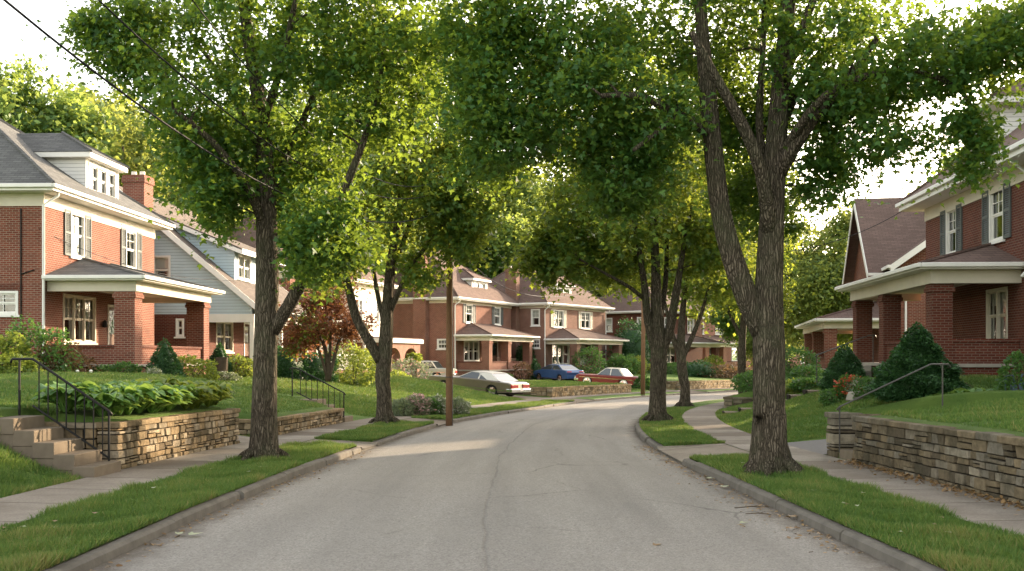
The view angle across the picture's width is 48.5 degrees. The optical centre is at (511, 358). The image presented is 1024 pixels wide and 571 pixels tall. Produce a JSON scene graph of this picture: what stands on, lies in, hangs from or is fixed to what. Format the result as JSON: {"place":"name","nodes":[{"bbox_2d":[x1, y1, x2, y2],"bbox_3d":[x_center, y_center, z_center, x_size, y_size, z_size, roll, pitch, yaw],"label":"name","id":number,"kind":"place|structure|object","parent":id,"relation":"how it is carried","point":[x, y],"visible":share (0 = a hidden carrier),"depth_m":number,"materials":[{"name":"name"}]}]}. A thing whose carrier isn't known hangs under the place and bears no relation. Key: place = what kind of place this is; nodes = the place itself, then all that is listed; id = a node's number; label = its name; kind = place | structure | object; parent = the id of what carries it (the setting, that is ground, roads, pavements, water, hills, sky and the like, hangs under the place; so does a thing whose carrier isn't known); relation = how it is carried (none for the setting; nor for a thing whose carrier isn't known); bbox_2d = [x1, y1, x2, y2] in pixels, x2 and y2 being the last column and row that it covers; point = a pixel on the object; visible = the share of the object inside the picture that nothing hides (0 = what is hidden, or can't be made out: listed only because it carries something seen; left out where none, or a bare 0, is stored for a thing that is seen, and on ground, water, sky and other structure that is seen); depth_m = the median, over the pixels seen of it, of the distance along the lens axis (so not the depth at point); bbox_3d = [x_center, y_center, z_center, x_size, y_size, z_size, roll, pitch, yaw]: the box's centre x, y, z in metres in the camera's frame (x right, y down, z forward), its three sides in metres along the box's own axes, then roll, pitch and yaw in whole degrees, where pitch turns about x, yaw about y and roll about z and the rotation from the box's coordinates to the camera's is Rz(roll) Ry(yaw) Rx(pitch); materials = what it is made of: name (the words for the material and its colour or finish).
{"place":"outdoors","nodes":[
{"label":"outdoors","id":0,"kind":"place"},
{"bbox_2d":[0,425,81,497],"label":"lawn grass","id":1,"kind":"structure","parent":0,"point":[51,477],"depth_m":15.82,"materials":[{"name":"plant"}]},
{"bbox_2d":[0,388,732,525],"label":"pavement","id":2,"kind":"structure","parent":0,"point":[15,508],"depth_m":16.93,"materials":[{"name":"concrete"}]},
{"bbox_2d":[0,372,735,561],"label":"lawn ground","id":3,"kind":"structure","parent":0,"point":[13,411],"depth_m":24.21,"materials":[{"name":"green plant"}]},
{"bbox_2d":[0,331,39,371],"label":"shrub","id":4,"kind":"object","parent":3,"relation":"on","point":[20,341],"visible":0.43,"depth_m":33.86,"materials":[{"name":"green plant"}]},
{"bbox_2d":[0,351,46,373],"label":"shrub","id":5,"kind":"object","parent":3,"relation":"on","point":[27,364],"visible":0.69,"depth_m":32.65,"materials":[{"name":"green plant"}]},
{"bbox_2d":[1,313,83,372],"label":"shrub","id":6,"kind":"object","parent":3,"relation":"on","point":[40,332],"visible":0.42,"depth_m":34.79,"materials":[{"name":"green plant"}]},
{"bbox_2d":[35,329,82,371],"bbox_3d":[-14.229,-0.007,35.532,1.480,1.823,1.514,0,0,23],"label":"shrub","id":7,"kind":"object","parent":3,"relation":"on","point":[52,359],"visible":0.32,"depth_m":35.39,"materials":[{"name":"green plant"}]},
{"bbox_2d":[0,415,120,477],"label":"concrete steps","id":8,"kind":"structure","parent":3,"relation":"on","point":[33,436],"depth_m":16.65,"materials":[{"name":"concrete"}]},
{"bbox_2d":[9,358,112,460],"bbox_3d":[-6.961,0.831,17.573,1.633,1.675,0.040,0,0,3],"label":"handrail","id":9,"kind":"object","parent":8,"relation":"on","point":[66,382],"visible":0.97,"depth_m":17.56,"materials":[{"name":"black metal"}]},
{"bbox_2d":[31,380,99,411],"bbox_3d":[-7.108,0.607,18.165,1.095,0.514,1.175,0,0,-23],"label":"hosta plant","id":10,"kind":"object","parent":3,"relation":"on","point":[84,386],"visible":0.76,"depth_m":18.05,"materials":[{"name":"green plant"}]},
{"bbox_2d":[0,53,134,185],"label":"woodland tree","id":11,"kind":"object","parent":3,"relation":"on","point":[34,113],"visible":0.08,"depth_m":60.40,"materials":[{"name":"green plant"}]},
{"bbox_2d":[51,347,99,371],"bbox_3d":[-14.049,0.259,36.538,1.534,1.233,2.104,0,0,-8],"label":"shrub","id":12,"kind":"object","parent":3,"relation":"on","point":[86,360],"visible":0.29,"depth_m":36.41,"materials":[{"name":"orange plant"}]},
{"bbox_2d":[72,391,131,416],"bbox_3d":[-6.545,0.717,18.118,0.926,0.444,0.993,0,0,-33],"label":"hosta plant","id":13,"kind":"object","parent":3,"relation":"on","point":[109,401],"visible":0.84,"depth_m":17.91,"materials":[{"name":"green plant"}]},
{"bbox_2d":[59,81,152,171],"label":"woodland tree","id":14,"kind":"object","parent":3,"relation":"on","point":[131,106],"visible":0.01,"depth_m":73.88,"materials":[{"name":"green plant"}]},
{"bbox_2d":[0,118,224,374],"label":"brick house","id":15,"kind":"structure","parent":3,"relation":"on","point":[63,185],"depth_m":39.83,"materials":[{"name":"red brick"}]},
{"bbox_2d":[0,291,19,316],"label":"window","id":16,"kind":"structure","parent":15,"relation":"in","point":[3,313],"depth_m":38.02,"materials":[{"name":"white paint"}]},
{"bbox_2d":[69,214,84,259],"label":"window","id":17,"kind":"structure","parent":15,"relation":"in","point":[75,220],"depth_m":41.03,"materials":[{"name":"white paint"}]},
{"bbox_2d":[63,293,97,344],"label":"window","id":18,"kind":"structure","parent":15,"relation":"in","point":[75,307],"depth_m":41.21,"materials":[{"name":"beige paint"}]},
{"bbox_2d":[97,385,150,414],"bbox_3d":[-6.482,0.691,18.878,1.053,0.494,1.029,0,0,27],"label":"hosta plant","id":19,"kind":"object","parent":3,"relation":"on","point":[136,392],"visible":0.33,"depth_m":18.66,"materials":[{"name":"green plant"}]},
{"bbox_2d":[100,383,159,414],"bbox_3d":[-6.412,0.676,19.104,1.150,0.538,1.124,0,0,10],"label":"hosta plant","id":20,"kind":"object","parent":3,"relation":"on","point":[148,391],"visible":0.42,"depth_m":18.93,"materials":[{"name":"green plant"}]},
{"bbox_2d":[45,408,239,468],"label":"stone wall","id":21,"kind":"structure","parent":3,"relation":"on","point":[137,442],"depth_m":19.59,"materials":[{"name":"stone"}]},
{"bbox_2d":[52,85,249,235],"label":"woodland tree","id":22,"kind":"object","parent":3,"relation":"on","point":[126,135],"visible":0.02,"depth_m":63.71,"materials":[{"name":"green plant"}]},
{"bbox_2d":[137,385,182,412],"bbox_3d":[-6.318,0.711,19.962,1.070,0.499,1.025,0,0,-37],"label":"hosta plant","id":23,"kind":"object","parent":3,"relation":"on","point":[153,407],"visible":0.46,"depth_m":19.87,"materials":[{"name":"green plant"}]},
{"bbox_2d":[0,370,328,435],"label":"lawn grass","id":24,"kind":"structure","parent":3,"relation":"on","point":[99,378],"depth_m":28.98,"materials":[{"name":"plant"}]},
{"bbox_2d":[144,337,185,377],"bbox_3d":[-11.431,0.117,37.498,1.416,1.633,1.314,0,0,-7],"label":"evergreen cone","id":25,"kind":"object","parent":3,"relation":"on","point":[164,360],"visible":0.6,"depth_m":37.28,"materials":[{"name":"green plant"}]},
{"bbox_2d":[119,171,312,371],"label":"gabled house","id":26,"kind":"structure","parent":3,"relation":"on","point":[231,316],"depth_m":53.18,"materials":[{"name":"wood"}]},
{"bbox_2d":[154,255,170,276],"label":"window","id":27,"kind":"structure","parent":26,"relation":"in","point":[161,262],"depth_m":53.28,"materials":[{"name":"white paint"}]},
{"bbox_2d":[216,322,234,353],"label":"window","id":28,"kind":"structure","parent":26,"relation":"in","point":[221,327],"depth_m":55.73,"materials":[{"name":"beige paint"}]},
{"bbox_2d":[169,99,307,236],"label":"woodland tree","id":29,"kind":"object","parent":3,"relation":"on","point":[285,138],"visible":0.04,"depth_m":78.67,"materials":[{"name":"green plant"}]},
{"bbox_2d":[21,0,476,460],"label":"maple tree","id":30,"kind":"object","parent":3,"relation":"on","point":[317,232],"visible":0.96,"depth_m":19.36,"materials":[{"name":"green plant"}]},
{"bbox_2d":[236,408,343,435],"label":"stone wall","id":31,"kind":"structure","parent":3,"relation":"on","point":[297,422],"depth_m":29.36,"materials":[{"name":"stone"}]},
{"bbox_2d":[277,345,309,379],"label":"hedge","id":32,"kind":"object","parent":3,"relation":"on","point":[284,364],"visible":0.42,"depth_m":46.42,"materials":[{"name":"green plant"}]},
{"bbox_2d":[227,217,377,372],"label":"brick house","id":33,"kind":"structure","parent":3,"relation":"on","point":[245,239],"depth_m":67.48,"materials":[{"name":"brick"}]},
{"bbox_2d":[303,351,339,381],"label":"hedge","id":34,"kind":"object","parent":3,"relation":"on","point":[315,368],"visible":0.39,"depth_m":47.42,"materials":[{"name":"green plant"}]},
{"bbox_2d":[278,271,378,380],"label":"ornamental tree","id":35,"kind":"object","parent":3,"relation":"on","point":[296,334],"visible":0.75,"depth_m":42.53,"materials":[{"name":"red plant"}]},
{"bbox_2d":[237,84,420,281],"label":"woodland tree","id":36,"kind":"object","parent":3,"relation":"on","point":[381,259],"visible":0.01,"depth_m":87.22,"materials":[{"name":"green plant"}]},
{"bbox_2d":[331,340,375,386],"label":"shrub","id":37,"kind":"object","parent":3,"relation":"on","point":[363,380],"visible":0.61,"depth_m":49.62,"materials":[{"name":"green plant"}]},
{"bbox_2d":[190,373,526,416],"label":"lawn grass","id":38,"kind":"structure","parent":3,"relation":"on","point":[365,394],"depth_m":46.73,"materials":[{"name":"plant"}]},
{"bbox_2d":[314,419,433,441],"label":"verge grass","id":39,"kind":"structure","parent":3,"relation":"on","point":[375,431],"depth_m":28.66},
{"bbox_2d":[333,266,423,376],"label":"arched house","id":40,"kind":"structure","parent":3,"relation":"on","point":[401,347],"depth_m":77.05,"materials":[{"name":"paint"}]},
{"bbox_2d":[392,397,414,415],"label":"flowering shrub","id":41,"kind":"object","parent":3,"relation":"on","point":[403,406],"visible":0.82,"depth_m":38.33,"materials":[{"name":"green plant"}]},
{"bbox_2d":[269,2,542,423],"bbox_3d":[-3.103,-4.287,33.329,8.095,12.874,7.300,0,0,0],"label":"maple tree","id":42,"kind":"object","parent":3,"relation":"on","point":[466,225],"visible":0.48,"depth_m":32.88,"materials":[{"name":"green plant"}]},
{"bbox_2d":[391,356,432,378],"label":"flowering plant","id":43,"kind":"object","parent":3,"relation":"on","point":[415,367],"visible":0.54,"depth_m":67.84,"materials":[{"name":"beige plant"}]},
{"bbox_2d":[404,392,436,415],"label":"flowering shrub","id":44,"kind":"object","parent":3,"relation":"on","point":[415,400],"visible":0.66,"depth_m":38.82,"materials":[{"name":"pink plant"}]},
{"bbox_2d":[405,360,457,377],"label":"parked car","id":45,"kind":"object","parent":3,"relation":"on","point":[436,368],"visible":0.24,"depth_m":83.04,"materials":[{"name":"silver metal"}]},
{"bbox_2d":[384,250,539,377],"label":"brick house","id":46,"kind":"structure","parent":3,"relation":"on","point":[485,335],"depth_m":89.66,"materials":[{"name":"red brick"}]},
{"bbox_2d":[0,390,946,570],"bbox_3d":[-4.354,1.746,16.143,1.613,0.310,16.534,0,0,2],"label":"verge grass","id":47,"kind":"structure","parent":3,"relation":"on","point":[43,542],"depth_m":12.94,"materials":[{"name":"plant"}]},
{"bbox_2d":[413,172,543,278],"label":"woodland tree","id":48,"kind":"object","parent":3,"relation":"on","point":[503,238],"visible":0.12,"depth_m":116.34,"materials":[{"name":"green plant"}]},
{"bbox_2d":[411,399,574,419],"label":"verge grass","id":49,"kind":"structure","parent":3,"relation":"on","point":[490,409],"depth_m":46.13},
{"bbox_2d":[496,166,588,282],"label":"woodland tree","id":50,"kind":"object","parent":3,"relation":"on","point":[532,196],"visible":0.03,"depth_m":124.01,"materials":[{"name":"green plant"}]},
{"bbox_2d":[491,258,629,373],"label":"brick house","id":51,"kind":"structure","parent":3,"relation":"on","point":[567,329],"depth_m":99.85,"materials":[{"name":"brick"}]},
{"bbox_2d":[518,384,631,397],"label":"stone wall","id":52,"kind":"structure","parent":3,"relation":"on","point":[580,390],"depth_m":69.53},
{"bbox_2d":[571,345,607,373],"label":"shrub","id":53,"kind":"object","parent":3,"relation":"on","point":[594,355],"visible":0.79,"depth_m":95.92,"materials":[{"name":"green plant"}]},
{"bbox_2d":[604,315,650,372],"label":"evergreen bush","id":54,"kind":"object","parent":3,"relation":"on","point":[632,346],"visible":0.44,"depth_m":105.90,"materials":[{"name":"green plant"}]},
{"bbox_2d":[641,292,644,395],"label":"utility pole","id":55,"kind":"object","parent":3,"relation":"on","point":[642,358],"visible":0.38,"depth_m":74.91,"materials":[{"name":"brown wood"}]},
{"bbox_2d":[600,286,725,371],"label":"brick house","id":56,"kind":"structure","parent":3,"relation":"on","point":[622,307],"depth_m":115.78,"materials":[{"name":"brick"}]},
{"bbox_2d":[666,380,737,389],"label":"stone wall","id":57,"kind":"structure","parent":3,"relation":"on","point":[700,384],"depth_m":94.29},
{"bbox_2d":[687,359,717,377],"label":"shrub","id":58,"kind":"object","parent":3,"relation":"on","point":[694,368],"visible":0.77,"depth_m":102.86,"materials":[{"name":"green plant"}]},
{"bbox_2d":[680,287,750,368],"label":"brick house","id":59,"kind":"structure","parent":3,"relation":"on","point":[726,355],"depth_m":129.85,"materials":[{"name":"brick"}]},
{"bbox_2d":[701,297,802,360],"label":"woodland tree","id":60,"kind":"object","parent":3,"relation":"on","point":[727,331],"visible":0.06,"depth_m":116.14,"materials":[{"name":"green plant"}]},
{"bbox_2d":[87,391,901,570],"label":"road","id":61,"kind":"structure","parent":0,"point":[584,486],"depth_m":13.46,"materials":[{"name":"asphalt"}]},
{"bbox_2d":[42,390,737,570],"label":"kerb","id":62,"kind":"structure","parent":61,"relation":"on","point":[93,558],"depth_m":14.40,"materials":[{"name":"concrete"}]},
{"bbox_2d":[420,176,461,425],"bbox_3d":[-1.950,-1.899,35.231,2.000,8.400,0.302,0,0,0],"label":"utility pole","id":63,"kind":"object","parent":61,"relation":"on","point":[449,355],"visible":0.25,"depth_m":35.17,"materials":[{"name":"brown wood"}]},
{"bbox_2d":[3,0,432,222],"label":"power line","id":64,"kind":"object","parent":63,"relation":"attached to","point":[86,65],"visible":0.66,"depth_m":14.24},
{"bbox_2d":[98,0,427,198],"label":"power line","id":65,"kind":"object","parent":63,"relation":"attached to","point":[138,37],"visible":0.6,"depth_m":16.04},
{"bbox_2d":[632,445,862,552],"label":"leaf litter","id":66,"kind":"object","parent":61,"relation":"on","point":[746,501],"visible":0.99,"depth_m":14.69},
{"bbox_2d":[635,418,944,570],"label":"kerb","id":67,"kind":"structure","parent":61,"relation":"on","point":[895,557],"depth_m":12.76,"materials":[{"name":"concrete"}]},
{"bbox_2d":[0,0,1022,253],"label":"sky","id":68,"kind":"structure","parent":0,"point":[13,29],"materials":[{"name":"white"}]},
{"bbox_2d":[498,394,545,398],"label":"driveway","id":69,"kind":"structure","parent":0,"point":[526,397],"depth_m":63.19,"materials":[{"name":"concrete"}]},
{"bbox_2d":[429,371,530,395],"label":"parked car","id":70,"kind":"object","parent":69,"relation":"on","point":[495,382],"visible":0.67,"depth_m":62.23,"materials":[{"name":"white metal"}]},
{"bbox_2d":[518,379,640,394],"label":"lawn grass","id":71,"kind":"structure","parent":0,"point":[543,383],"depth_m":75.45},
{"bbox_2d":[657,443,748,460],"bbox_3d":[3.853,1.875,22.725,1.456,0.151,3.550,0,0,0],"label":"driveway apron","id":72,"kind":"object","parent":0,"point":[681,452],"visible":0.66,"depth_m":23.24,"materials":[{"name":"concrete"}]},
{"bbox_2d":[788,439,829,453],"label":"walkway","id":73,"kind":"structure","parent":0,"point":[818,446],"depth_m":23.21,"materials":[{"name":"concrete"}]},
{"bbox_2d":[641,377,1023,563],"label":"lawn ground","id":74,"kind":"structure","parent":0,"point":[952,399],"depth_m":20.62,"materials":[{"name":"green plant"}]},
{"bbox_2d":[493,34,786,422],"bbox_3d":[3.531,-4.115,34.995,8.203,12.590,8.223,0,0,-41],"label":"maple tree","id":75,"kind":"object","parent":74,"relation":"on","point":[553,244],"visible":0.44,"depth_m":34.66,"materials":[{"name":"green plant"}]},
{"bbox_2d":[596,148,756,406],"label":"street tree","id":76,"kind":"object","parent":74,"relation":"on","point":[681,348],"visible":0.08,"depth_m":50.05,"materials":[{"name":"green plant"}]},
{"bbox_2d":[639,406,724,445],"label":"verge grass","id":77,"kind":"structure","parent":74,"relation":"on","point":[677,430],"depth_m":28.41,"materials":[{"name":"plant"}]},
{"bbox_2d":[378,0,1023,479],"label":"maple tree","id":78,"kind":"object","parent":74,"relation":"on","point":[710,106],"visible":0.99,"depth_m":17.04,"materials":[{"name":"green plant"}]},
{"bbox_2d":[729,370,752,392],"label":"shrub","id":79,"kind":"object","parent":74,"relation":"on","point":[736,380],"visible":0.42,"depth_m":47.97,"materials":[{"name":"green plant"}]},
{"bbox_2d":[679,132,819,393],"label":"street tree","id":80,"kind":"object","parent":74,"relation":"on","point":[741,333],"visible":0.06,"depth_m":59.44,"materials":[{"name":"green plant"}]},
{"bbox_2d":[731,247,837,366],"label":"woodland tree","id":81,"kind":"object","parent":74,"relation":"on","point":[749,351],"visible":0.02,"depth_m":96.12,"materials":[{"name":"green plant"}]},
{"bbox_2d":[785,375,822,391],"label":"shrub","id":82,"kind":"object","parent":74,"relation":"on","point":[796,382],"visible":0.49,"depth_m":40.63,"materials":[{"name":"green plant"}]},
{"bbox_2d":[785,344,823,378],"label":"shrub","id":83,"kind":"object","parent":74,"relation":"on","point":[793,349],"visible":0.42,"depth_m":51.55,"materials":[{"name":"green plant"}]},
{"bbox_2d":[786,364,825,379],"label":"shrub","id":84,"kind":"object","parent":74,"relation":"on","point":[797,371],"visible":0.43,"depth_m":45.73,"materials":[{"name":"green plant"}]},
{"bbox_2d":[783,197,857,359],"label":"woodland tree","id":85,"kind":"object","parent":74,"relation":"on","point":[821,274],"visible":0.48,"depth_m":80.69,"materials":[{"name":"green plant"}]},
{"bbox_2d":[816,344,869,391],"bbox_3d":[9.951,0.348,33.993,1.623,1.561,1.561,0,0,1],"label":"evergreen cone","id":86,"kind":"object","parent":74,"relation":"on","point":[848,361],"visible":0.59,"depth_m":33.76,"materials":[{"name":"green plant"}]},
{"bbox_2d":[839,449,854,460],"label":"concrete steps","id":87,"kind":"structure","parent":74,"relation":"on","point":[846,454],"depth_m":20.05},
{"bbox_2d":[836,363,950,452],"bbox_3d":[6.839,0.892,20.393,2.076,1.595,0.032,0,0,-1],"label":"handrail","id":88,"kind":"object","parent":87,"relation":"on","point":[942,364],"visible":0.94,"depth_m":20.38,"materials":[{"name":"metal"}]},
{"bbox_2d":[824,412,880,457],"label":"stone pier","id":89,"kind":"structure","parent":74,"relation":"on","point":[847,436],"depth_m":20.49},
{"bbox_2d":[689,452,1023,570],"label":"verge grass","id":90,"kind":"structure","parent":74,"relation":"on","point":[963,545],"depth_m":12.17,"materials":[{"name":"plant"}]},
{"bbox_2d":[794,176,932,373],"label":"gabled house","id":91,"kind":"structure","parent":74,"relation":"on","point":[890,244],"depth_m":56.80,"materials":[{"name":"red brick"}]},
{"bbox_2d":[715,373,1018,441],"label":"lawn grass","id":92,"kind":"structure","parent":74,"relation":"on","point":[746,416],"depth_m":29.43,"materials":[{"name":"plant"}]},
{"bbox_2d":[834,76,1023,378],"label":"brick house","id":93,"kind":"structure","parent":74,"relation":"on","point":[966,276],"depth_m":33.08,"materials":[{"name":"brick"}]},
{"bbox_2d":[946,209,955,253],"bbox_3d":[14.240,-4.100,36.704,0.165,1.500,1.100,0,0,4],"label":"window","id":94,"kind":"structure","parent":93,"relation":"in","point":[950,216],"depth_m":37.12,"materials":[{"name":"white paint"}]},
{"bbox_2d":[989,189,1004,244],"bbox_3d":[13.914,-4.087,32.567,0.210,1.625,1.340,0,0,4],"label":"window","id":95,"kind":"structure","parent":93,"relation":"in","point":[998,195],"depth_m":33.00,"materials":[{"name":"white paint"}]},
{"bbox_2d":[986,286,1007,338],"bbox_3d":[13.936,-1.225,32.565,0.165,1.550,1.700,0,0,4],"label":"window","id":96,"kind":"structure","parent":93,"relation":"in","point":[999,295],"depth_m":32.54,"materials":[{"name":"beige paint"}]},
{"bbox_2d":[851,416,1023,505],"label":"stone wall","id":97,"kind":"structure","parent":74,"relation":"on","point":[991,463],"depth_m":15.43,"materials":[{"name":"stone"}]},
{"bbox_2d":[880,397,1023,431],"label":"lawn grass","id":98,"kind":"structure","parent":74,"relation":"on","point":[1010,407],"depth_m":17.16,"materials":[{"name":"plant"}]},
{"bbox_2d":[990,349,1023,390],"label":"shrub","id":99,"kind":"object","parent":74,"relation":"on","point":[1003,370],"visible":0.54,"depth_m":25.98,"materials":[{"name":"green plant"}]},
{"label":"planting bed","id":100,"kind":"structure","parent":74,"relation":"on","visible":0},
{"bbox_2d":[863,321,970,401],"bbox_3d":[9.778,0.121,27.506,2.233,2.039,2.289,0,0,39],"label":"evergreen cone","id":101,"kind":"object","parent":100,"relation":"on","point":[915,349],"visible":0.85,"depth_m":27.05,"materials":[{"name":"green plant"}]},
{"bbox_2d":[682,401,1023,534],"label":"pavement","id":102,"kind":"structure","parent":0,"point":[703,418],"depth_m":16.09,"materials":[{"name":"concrete"}]},
{"bbox_2d":[828,458,1023,514],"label":"leaf litter","id":103,"kind":"object","parent":102,"relation":"on","point":[916,480],"visible":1,"depth_m":15.48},
{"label":"driveway","id":104,"kind":"structure","parent":0,"visible":0},
{"bbox_2d":[532,364,583,380],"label":"parked car","id":105,"kind":"object","parent":104,"relation":"on","point":[554,372],"visible":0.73,"depth_m":89.95,"materials":[{"name":"blue paint"}]},
{"bbox_2d":[574,367,640,385],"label":"parked car","id":106,"kind":"object","parent":104,"relation":"on","point":[616,375],"visible":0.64,"depth_m":86.89,"materials":[{"name":"red paint"}]},
{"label":"planting bed","id":107,"kind":"structure","parent":0,"visible":0},
{"bbox_2d":[175,354,221,380],"bbox_3d":[-11.242,0.408,39.942,2.357,1.143,2.058,0,0,26],"label":"shrub","id":108,"kind":"object","parent":107,"relation":"on","point":[209,370],"visible":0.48,"depth_m":39.66,"materials":[{"name":"green plant"}]},
{"bbox_2d":[228,353,252,376],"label":"shrub","id":109,"kind":"object","parent":107,"relation":"on","point":[241,364],"visible":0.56,"depth_m":44.53,"materials":[{"name":"green plant"}]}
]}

